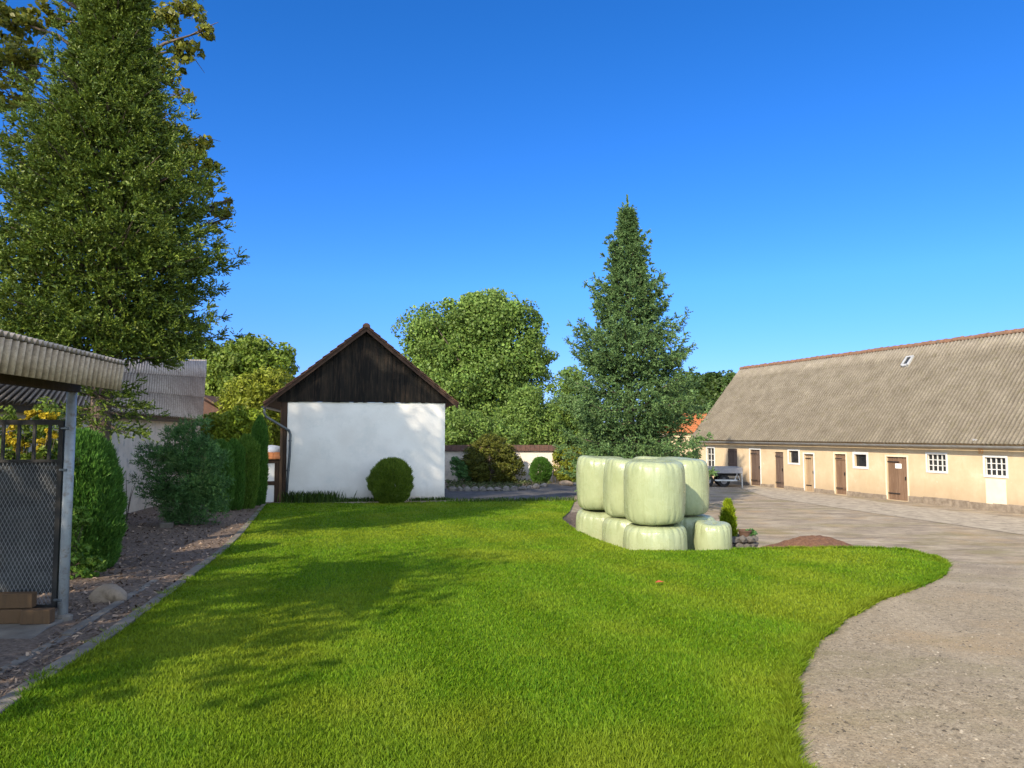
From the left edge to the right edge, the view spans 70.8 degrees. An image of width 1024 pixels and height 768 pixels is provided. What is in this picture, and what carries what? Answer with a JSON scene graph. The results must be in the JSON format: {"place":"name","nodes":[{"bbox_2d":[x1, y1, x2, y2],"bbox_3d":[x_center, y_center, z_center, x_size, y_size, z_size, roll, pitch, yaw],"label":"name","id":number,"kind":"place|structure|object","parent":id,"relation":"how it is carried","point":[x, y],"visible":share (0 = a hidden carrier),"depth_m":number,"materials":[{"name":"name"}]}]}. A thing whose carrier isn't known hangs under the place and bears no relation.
{"place":"outdoors","nodes":[
{"label":"outdoors","id":0,"kind":"place"},
{"bbox_2d":[0,0,1023,415],"label":"sky","id":1,"kind":"structure","parent":0,"point":[807,178],"materials":[{"name":"blue"}]},
{"bbox_2d":[275,438,1023,767],"bbox_3d":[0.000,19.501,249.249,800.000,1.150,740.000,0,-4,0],"label":"ground","id":2,"kind":"structure","parent":0,"point":[771,520],"depth_m":6.02,"materials":[{"name":"grey gravel"}]},
{"bbox_2d":[0,611,63,638],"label":"concrete slab","id":3,"kind":"structure","parent":2,"relation":"on","point":[19,631],"depth_m":6.64,"materials":[{"name":"grey concrete"}]},
{"bbox_2d":[0,608,25,623],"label":"timber block","id":4,"kind":"object","parent":3,"relation":"on","point":[9,615],"depth_m":6.83,"materials":[{"name":"brown wood"}]},
{"bbox_2d":[0,591,36,608],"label":"timber block","id":5,"kind":"object","parent":4,"relation":"on","point":[18,599],"depth_m":6.88,"materials":[{"name":"brown wood"}]},
{"bbox_2d":[20,608,54,624],"bbox_3d":[-4.524,2.212,6.868,0.266,0.132,0.100,0,-4,-6],"label":"timber block","id":6,"kind":"object","parent":3,"relation":"on","point":[37,615],"depth_m":6.82,"materials":[{"name":"brown wood"}]},
{"bbox_2d":[0,330,124,621],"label":"corrugated canopy","id":7,"kind":"object","parent":3,"relation":"on","point":[26,361],"visible":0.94,"depth_m":6.62,"materials":[{"name":"metal"}]},
{"bbox_2d":[0,420,68,607],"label":"fence","id":8,"kind":"object","parent":7,"relation":"attached to","point":[31,489],"visible":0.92,"depth_m":7.16,"materials":[{"name":"black metal"}]},
{"bbox_2d":[0,359,206,513],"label":"corrugated roof shed","id":9,"kind":"structure","parent":2,"relation":"on","point":[178,393],"depth_m":22.95,"materials":[{"name":"white paint"}]},
{"bbox_2d":[0,0,235,425],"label":"leafy tree","id":10,"kind":"object","parent":2,"relation":"on","point":[26,61],"visible":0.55,"depth_m":15.94,"materials":[{"name":"green plant"}]},
{"bbox_2d":[0,503,265,713],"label":"concrete edging","id":11,"kind":"object","parent":2,"relation":"on","point":[87,645],"visible":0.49,"depth_m":6.55,"materials":[{"name":"grey concrete"}]},
{"bbox_2d":[0,502,273,702],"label":"mulch bed","id":12,"kind":"object","parent":2,"relation":"on","point":[11,650],"visible":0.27,"depth_m":9.98,"materials":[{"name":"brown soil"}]},
{"bbox_2d":[0,396,80,593],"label":"flowering plant","id":13,"kind":"object","parent":12,"relation":"on","point":[26,438],"visible":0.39,"depth_m":8.59,"materials":[{"name":"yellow plant"}]},
{"bbox_2d":[0,579,158,672],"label":"sunken edging","id":14,"kind":"object","parent":12,"relation":"on","point":[72,630],"visible":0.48,"depth_m":6.67,"materials":[{"name":"concrete"}]},
{"bbox_2d":[70,506,108,579],"bbox_3d":[-5.924,2.196,9.819,0.746,1.109,0.442,2,-4,-22],"label":"shrub","id":15,"kind":"object","parent":12,"relation":"on","point":[86,562],"visible":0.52,"depth_m":9.82,"materials":[{"name":"green plant"}]},
{"bbox_2d":[54,427,129,572],"bbox_3d":[-6.394,1.734,10.747,1.446,2.226,1.419,0,-4,0],"label":"thuja bush","id":16,"kind":"object","parent":12,"relation":"on","point":[99,475],"visible":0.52,"depth_m":10.46,"materials":[{"name":"green plant"}]},
{"bbox_2d":[88,583,127,602],"bbox_3d":[-4.536,2.392,8.142,0.400,0.248,0.292,0,-4,0],"label":"boulder","id":17,"kind":"object","parent":12,"relation":"on","point":[110,592],"visible":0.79,"depth_m":8.05,"materials":[{"name":"grey stone"}]},
{"bbox_2d":[0,0,249,492],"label":"spruce tree","id":18,"kind":"object","parent":12,"relation":"on","point":[109,102],"visible":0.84,"depth_m":12.43,"materials":[{"name":"green plant"}]},
{"bbox_2d":[126,478,136,520],"bbox_3d":[-9.808,2.880,18.507,0.287,1.302,0.023,0,-4,0],"label":"bare sapling","id":19,"kind":"object","parent":12,"relation":"on","point":[127,511],"visible":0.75,"depth_m":18.49,"materials":[{"name":"grey plant"}]},
{"bbox_2d":[159,522,173,527],"bbox_3d":[-8.129,3.337,16.938,0.280,0.140,0.141,0,-4,-6],"label":"stone block","id":20,"kind":"object","parent":12,"relation":"on","point":[167,525],"depth_m":16.87,"materials":[{"name":"stone"}]},
{"bbox_2d":[126,413,235,524],"bbox_3d":[-8.148,2.159,17.754,2.634,2.926,1.853,0,-4,0],"label":"pine bush","id":21,"kind":"object","parent":12,"relation":"on","point":[192,465],"visible":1,"depth_m":17.53,"materials":[{"name":"green plant"}]},
{"bbox_2d":[208,438,235,511],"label":"thuja column","id":22,"kind":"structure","parent":12,"relation":"on","point":[226,445],"depth_m":21.31,"materials":[{"name":"green plant"}]},
{"bbox_2d":[227,437,245,510],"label":"thuja column","id":23,"kind":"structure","parent":12,"relation":"on","point":[239,468],"depth_m":21.83,"materials":[{"name":"green plant"}]},
{"bbox_2d":[235,433,260,508],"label":"thuja column","id":24,"kind":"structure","parent":12,"relation":"on","point":[251,446],"depth_m":22.41,"materials":[{"name":"green plant"}]},
{"bbox_2d":[250,414,269,505],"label":"thuja column","id":25,"kind":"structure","parent":12,"relation":"on","point":[259,431],"depth_m":23.80,"materials":[{"name":"green plant"}]},
{"bbox_2d":[203,395,222,456],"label":"brick outbuilding","id":26,"kind":"structure","parent":2,"relation":"on","point":[209,402],"depth_m":44.01,"materials":[{"name":"brown brick"}]},
{"bbox_2d":[200,405,273,444],"bbox_3d":[-12.897,2.896,32.813,3.689,3.932,2.928,2,-5,-31],"label":"leafy shrub","id":27,"kind":"object","parent":2,"relation":"on","point":[233,423],"visible":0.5,"depth_m":32.29,"materials":[{"name":"green plant"}]},
{"bbox_2d":[189,332,299,398],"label":"leafy tree","id":28,"kind":"object","parent":2,"relation":"on","point":[231,359],"visible":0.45,"depth_m":50.91,"materials":[{"name":"green plant"}]},
{"bbox_2d":[213,365,293,445],"bbox_3d":[-13.523,2.106,38.048,4.024,6.228,4.082,4,-5,-43],"label":"leafy tree","id":29,"kind":"object","parent":2,"relation":"on","point":[258,389],"visible":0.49,"depth_m":37.17,"materials":[{"name":"green plant"}]},
{"bbox_2d":[248,452,279,501],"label":"timber framed wall","id":30,"kind":"structure","parent":2,"relation":"on","point":[272,492],"depth_m":25.26,"materials":[{"name":"white paint"}]},
{"bbox_2d":[277,489,356,502],"bbox_3d":[-6.837,3.932,25.333,2.707,0.469,1.212,2,-4,-22],"label":"grass clump","id":31,"kind":"object","parent":2,"relation":"on","point":[310,497],"visible":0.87,"depth_m":25.06,"materials":[{"name":"green plant"}]},
{"bbox_2d":[332,496,376,501],"bbox_3d":[-5.574,4.086,25.605,1.863,0.198,0.605,1,-4,-10],"label":"weed strip","id":32,"kind":"object","parent":2,"relation":"on","point":[355,499],"visible":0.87,"depth_m":25.57,"materials":[{"name":"green plant"}]},
{"bbox_2d":[261,323,458,501],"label":"white house","id":33,"kind":"structure","parent":2,"relation":"on","point":[341,429],"depth_m":25.94,"materials":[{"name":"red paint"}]},
{"bbox_2d":[365,456,414,502],"bbox_3d":[-4.199,3.361,24.996,1.733,1.733,1.766,0,-4,0],"label":"box ball","id":34,"kind":"object","parent":2,"relation":"on","point":[389,480],"visible":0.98,"depth_m":24.48,"materials":[{"name":"green plant"}]},
{"bbox_2d":[407,496,454,500],"bbox_3d":[-2.955,4.151,26.124,1.796,0.158,0.679,1,-4,-13],"label":"weed strip","id":35,"kind":"object","parent":2,"relation":"on","point":[429,499],"visible":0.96,"depth_m":26.05,"materials":[{"name":"green plant"}]},
{"bbox_2d":[449,486,456,490],"bbox_3d":[-2.568,4.599,31.227,0.349,0.318,0.229,0,-4,0],"label":"edging stone","id":36,"kind":"object","parent":2,"relation":"on","point":[452,488],"visible":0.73,"depth_m":31.17,"materials":[{"name":"grey stone"}]},
{"bbox_2d":[390,287,559,432],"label":"leafy tree","id":37,"kind":"object","parent":2,"relation":"on","point":[464,353],"visible":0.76,"depth_m":60.20,"materials":[{"name":"green plant"}]},
{"bbox_2d":[0,499,952,767],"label":"lawn","id":38,"kind":"structure","parent":2,"relation":"on","point":[372,523],"depth_m":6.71,"materials":[{"name":"green plant"}]},
{"bbox_2d":[445,405,531,445],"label":"leafy tree","id":39,"kind":"object","parent":2,"relation":"on","point":[456,429],"visible":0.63,"depth_m":45.25,"materials":[{"name":"green plant"}]},
{"bbox_2d":[445,478,551,489],"bbox_3d":[-0.804,4.885,35.666,5.776,0.325,7.858,0,-4,0],"label":"ground cover","id":40,"kind":"object","parent":2,"relation":"on","point":[491,483],"visible":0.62,"depth_m":34.93,"materials":[{"name":"green plant"}]},
{"bbox_2d":[450,456,472,483],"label":"leafy shrub","id":41,"kind":"object","parent":40,"relation":"on","point":[461,473],"visible":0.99,"depth_m":36.05,"materials":[{"name":"green plant"}]},
{"bbox_2d":[459,432,526,482],"bbox_3d":[-1.026,3.842,36.792,3.599,2.853,2.946,0,-4,0],"label":"round bush","id":42,"kind":"object","parent":40,"relation":"on","point":[505,462],"visible":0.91,"depth_m":36.15,"materials":[{"name":"green plant"}]},
{"bbox_2d":[528,456,552,482],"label":"round bush","id":43,"kind":"object","parent":40,"relation":"on","point":[542,464],"visible":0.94,"depth_m":36.46,"materials":[{"name":"green plant"}]},
{"bbox_2d":[526,456,555,482],"bbox_3d":[1.494,4.446,37.366,1.566,1.430,0.070,0,-4,0],"label":"garden hoop","id":44,"kind":"object","parent":40,"relation":"on","point":[553,472],"visible":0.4,"depth_m":37.33,"materials":[{"name":"white paint"}]},
{"bbox_2d":[445,445,560,481],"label":"garden wall","id":45,"kind":"structure","parent":2,"relation":"on","point":[528,453],"depth_m":38.12,"materials":[{"name":"white paint"}]},
{"bbox_2d":[502,486,509,490],"bbox_3d":[-0.255,4.575,31.244,0.327,0.334,0.194,0,-4,0],"label":"edging stone","id":46,"kind":"object","parent":2,"relation":"on","point":[506,488],"visible":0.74,"depth_m":31.17,"materials":[{"name":"grey stone"}]},
{"bbox_2d":[444,483,576,498],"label":"asphalt drive","id":47,"kind":"structure","parent":2,"relation":"on","point":[554,489],"depth_m":29.61,"materials":[{"name":"grey asphalt"}]},
{"bbox_2d":[448,495,575,501],"bbox_3d":[0.016,4.104,25.632,4.960,0.228,0.854,1,-4,-9],"label":"weed strip","id":48,"kind":"object","parent":2,"relation":"on","point":[489,499],"visible":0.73,"depth_m":25.60,"materials":[{"name":"green plant"}]},
{"bbox_2d":[510,486,517,490],"bbox_3d":[0.085,4.604,31.514,0.397,0.312,0.220,0,-4,0],"label":"edging stone","id":49,"kind":"object","parent":2,"relation":"on","point":[513,488],"visible":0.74,"depth_m":31.42,"materials":[{"name":"grey stone"}]},
{"bbox_2d":[490,383,567,453],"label":"leafy tree","id":50,"kind":"object","parent":2,"relation":"on","point":[525,408],"visible":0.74,"depth_m":48.94,"materials":[{"name":"green plant"}]},
{"bbox_2d":[533,483,539,488],"bbox_3d":[1.105,4.687,32.754,0.364,0.336,0.251,0,-4,0],"label":"edging stone","id":51,"kind":"object","parent":2,"relation":"on","point":[536,486],"visible":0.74,"depth_m":32.67,"materials":[{"name":"grey stone"}]},
{"bbox_2d":[559,480,572,485],"bbox_3d":[2.675,4.928,35.615,0.723,0.320,0.425,0,-4,0],"label":"boulder","id":52,"kind":"object","parent":2,"relation":"on","point":[566,483],"visible":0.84,"depth_m":35.48,"materials":[{"name":"beige stone"}]},
{"bbox_2d":[551,446,585,482],"bbox_3d":[2.906,4.177,36.763,1.786,2.089,1.600,-3,-5,39],"label":"round bush","id":53,"kind":"object","parent":2,"relation":"on","point":[565,464],"visible":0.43,"depth_m":36.53,"materials":[{"name":"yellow plant"}]},
{"bbox_2d":[563,512,583,532],"bbox_3d":[1.578,3.833,18.980,0.492,0.720,6.779,0,-4,4],"label":"soil patch","id":54,"kind":"object","parent":2,"relation":"on","point":[570,518],"visible":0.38,"depth_m":20.22,"materials":[{"name":"brown soil"}]},
{"bbox_2d":[544,364,608,451],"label":"leafy tree","id":55,"kind":"object","parent":2,"relation":"on","point":[566,417],"visible":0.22,"depth_m":53.08,"materials":[{"name":"green plant"}]},
{"bbox_2d":[576,508,611,539],"bbox_3d":[2.042,3.413,16.218,1.211,1.201,1.197,0,-4,0],"label":"wrapped bale","id":56,"kind":"object","parent":2,"relation":"on","point":[589,522],"visible":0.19,"depth_m":15.79},
{"bbox_2d":[576,455,621,509],"bbox_3d":[2.034,2.226,16.306,1.155,1.212,1.186,0,-4,0],"label":"wrapped bale","id":57,"kind":"object","parent":56,"relation":"on","point":[589,476],"visible":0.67,"depth_m":15.85},
{"bbox_2d":[602,517,631,547],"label":"wrapped bale","id":58,"kind":"object","parent":2,"relation":"on","point":[613,528],"visible":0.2,"depth_m":14.47},
{"bbox_2d":[603,458,640,516],"bbox_3d":[2.467,2.131,14.908,1.155,1.209,1.189,0,-4,0],"label":"wrapped bale","id":59,"kind":"object","parent":58,"relation":"on","point":[613,488],"visible":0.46,"depth_m":14.53},
{"bbox_2d":[550,194,719,491],"bbox_3d":[4.650,-1.171,28.171,6.413,12.799,6.133,-1,-4,13],"label":"spruce tree","id":60,"kind":"object","parent":2,"relation":"on","point":[637,310],"visible":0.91,"depth_m":27.25,"materials":[{"name":"green plant"}]},
{"bbox_2d":[623,523,687,550],"bbox_3d":[2.713,3.233,13.658,1.219,1.209,1.185,0,-4,0],"label":"wrapped bale","id":61,"kind":"object","parent":2,"relation":"on","point":[657,537],"visible":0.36,"depth_m":13.23},
{"bbox_2d":[624,459,685,525],"bbox_3d":[2.720,2.047,13.740,1.172,1.217,1.170,0,-4,0],"label":"wrapped bale","id":62,"kind":"object","parent":61,"relation":"on","point":[654,492],"visible":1,"depth_m":13.27},
{"bbox_2d":[660,369,704,407],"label":"tree","id":63,"kind":"object","parent":2,"relation":"on","point":[695,379],"visible":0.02,"depth_m":83.43,"materials":[{"name":"green plant"}]},
{"bbox_2d":[677,388,715,412],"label":"tree","id":64,"kind":"object","parent":2,"relation":"on","point":[703,398],"visible":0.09,"depth_m":80.94,"materials":[{"name":"green plant"}]},
{"bbox_2d":[679,514,715,549],"bbox_3d":[3.719,3.344,15.262,1.251,1.208,1.257,0,-4,0],"label":"wrapped bale","id":65,"kind":"object","parent":2,"relation":"on","point":[687,522],"visible":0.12,"depth_m":14.72},
{"bbox_2d":[657,457,708,515],"bbox_3d":[3.592,2.164,15.339,1.179,1.202,1.164,0,-4,0],"label":"wrapped bale","id":66,"kind":"object","parent":65,"relation":"on","point":[697,484],"visible":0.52,"depth_m":14.83},
{"bbox_2d":[695,372,721,410],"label":"tree","id":67,"kind":"object","parent":2,"relation":"on","point":[706,380],"visible":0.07,"depth_m":86.88,"materials":[{"name":"green plant"}]},
{"bbox_2d":[693,520,731,549],"bbox_3d":[3.919,3.273,14.055,0.757,1.184,0.752,0,-4,0],"label":"wrapped bale","id":68,"kind":"object","parent":2,"relation":"on","point":[711,535],"visible":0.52,"depth_m":13.80},
{"bbox_2d":[706,369,736,400],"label":"tree","id":69,"kind":"object","parent":2,"relation":"on","point":[717,389],"visible":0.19,"depth_m":84.97,"materials":[{"name":"green plant"}]},
{"bbox_2d":[708,466,742,486],"bbox_3d":[11.315,5.125,39.934,2.552,1.062,1.800,0,-4,7],"label":"flat trailer","id":70,"kind":"object","parent":2,"relation":"on","point":[722,478],"visible":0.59,"depth_m":39.13,"materials":[{"name":"black metal"}]},
{"bbox_2d":[732,534,758,547],"bbox_3d":[5.467,3.861,17.371,0.988,0.529,0.944,0,-4,0],"label":"stone planter","id":71,"kind":"object","parent":2,"relation":"on","point":[743,541],"visible":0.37,"depth_m":17.00,"materials":[{"name":"grey stone"}]},
{"bbox_2d":[718,497,738,536],"bbox_3d":[5.221,3.236,17.363,0.515,1.051,0.541,0,-4,0],"label":"dwarf conifer","id":72,"kind":"object","parent":71,"relation":"on","point":[727,513],"visible":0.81,"depth_m":17.27,"materials":[{"name":"green plant"}]},
{"bbox_2d":[738,529,751,536],"bbox_3d":[5.580,3.594,17.244,0.330,0.200,0.325,0,-4,0],"label":"plant pot","id":73,"kind":"object","parent":71,"relation":"on","point":[744,533],"visible":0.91,"depth_m":17.13,"materials":[{"name":"ceramic"}]},
{"bbox_2d":[744,528,757,535],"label":"shrub","id":74,"kind":"object","parent":71,"relation":"in","point":[753,532],"visible":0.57,"depth_m":17.20,"materials":[{"name":"green plant"}]},
{"bbox_2d":[763,535,852,547],"bbox_3d":[6.523,3.675,15.684,4.400,0.692,3.000,0,-4,0],"label":"mulch heap","id":75,"kind":"object","parent":2,"relation":"on","point":[814,540],"visible":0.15,"depth_m":15.72,"materials":[{"name":"red soil"}]},
{"bbox_2d":[688,328,1023,513],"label":"barn","id":76,"kind":"structure","parent":2,"relation":"on","point":[939,422],"depth_m":32.91,"materials":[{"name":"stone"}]},
{"bbox_2d":[706,447,714,465],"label":"window","id":77,"kind":"structure","parent":76,"relation":"in","point":[711,450],"depth_m":44.02,"materials":[{"name":"white paint"}]},
{"bbox_2d":[749,448,761,485],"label":"door","id":78,"kind":"structure","parent":76,"relation":"in","point":[755,452],"depth_m":40.10,"materials":[{"name":"brown wood"}]},
{"bbox_2d":[776,452,783,487],"bbox_3d":[14.244,4.566,38.236,0.090,1.865,0.665,1,-4,-20],"label":"door","id":79,"kind":"structure","parent":76,"relation":"in","point":[779,455],"depth_m":38.26,"materials":[{"name":"brown wood"}]},
{"bbox_2d":[787,449,799,464],"bbox_3d":[14.607,3.763,37.223,0.160,0.798,0.892,1,-4,-20],"label":"window","id":80,"kind":"structure","parent":76,"relation":"in","point":[795,453],"depth_m":37.25,"materials":[{"name":"white paint"}]},
{"bbox_2d":[803,452,814,490],"bbox_3d":[14.981,4.407,36.170,0.170,1.917,0.797,1,-4,-20],"label":"door","id":81,"kind":"structure","parent":76,"relation":"in","point":[810,459],"depth_m":36.24,"materials":[{"name":"brown wood"}]},
{"bbox_2d":[833,452,847,493],"bbox_3d":[15.655,4.246,34.222,0.130,1.972,0.846,1,-4,-20],"label":"door","id":82,"kind":"structure","parent":76,"relation":"in","point":[841,458],"depth_m":34.27,"materials":[{"name":"brown wood"}]},
{"bbox_2d":[852,452,868,468],"bbox_3d":[16.070,3.513,33.117,0.160,0.770,0.919,1,-4,-20],"label":"window","id":83,"kind":"structure","parent":76,"relation":"in","point":[862,457],"depth_m":33.16,"materials":[{"name":"white paint"}]},
{"bbox_2d":[885,455,909,500],"bbox_3d":[16.729,4.056,31.208,0.130,1.937,1.195,1,-4,-20],"label":"door","id":84,"kind":"structure","parent":76,"relation":"in","point":[898,470],"depth_m":31.23,"materials":[{"name":"brown wood"}]},
{"bbox_2d":[925,452,947,473],"bbox_3d":[17.389,3.219,29.419,0.160,0.834,1.002,1,-4,-20],"label":"window","id":85,"kind":"structure","parent":76,"relation":"in","point":[938,461],"depth_m":29.45,"materials":[{"name":"white paint"}]},
{"bbox_2d":[982,455,1007,477],"bbox_3d":[18.221,3.106,27.083,0.160,0.824,0.960,1,-4,-20],"label":"window","id":86,"kind":"structure","parent":76,"relation":"in","point":[997,466],"depth_m":27.11,"materials":[{"name":"white paint"}]},
{"bbox_2d":[985,479,1006,503],"bbox_3d":[18.157,4.090,27.010,0.020,1.032,0.791,1,-4,-20],"label":"blocked doorway","id":87,"kind":"structure","parent":76,"relation":"in","point":[995,488],"depth_m":26.99,"materials":[{"name":"white paint"}]},
{"bbox_2d":[741,485,1023,534],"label":"concrete apron","id":88,"kind":"object","parent":2,"relation":"on","point":[1015,525],"visible":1,"depth_m":27.12,"materials":[{"name":"grey concrete"}]},
{"bbox_2d":[806,561,1023,767],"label":"gravel stones","id":89,"kind":"object","parent":2,"relation":"on","point":[912,731],"visible":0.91,"depth_m":4.89,"materials":[{"name":"grey gravel"}]},
{"bbox_2d":[658,413,706,457],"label":"orange roof house","id":90,"kind":"structure","parent":0,"point":[693,427],"depth_m":66.79,"materials":[{"name":"tile"}]},
{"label":"wrapped bale","id":91,"kind":"object","parent":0,"visible":0},
{"bbox_2d":[633,456,660,458],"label":"wrapped bale","id":92,"kind":"object","parent":91,"relation":"on","point":[643,457],"visible":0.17,"depth_m":16.24},
{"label":"water tank","id":93,"kind":"object","parent":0,"visible":0},
{"bbox_2d":[268,445,279,451],"bbox_3d":[-8.651,2.452,26.001,0.906,0.503,0.930,0,-4,0],"label":"white cover","id":94,"kind":"object","parent":93,"relation":"on","point":[273,448],"visible":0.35,"depth_m":25.66,"materials":[{"name":"plastic"}]}
]}

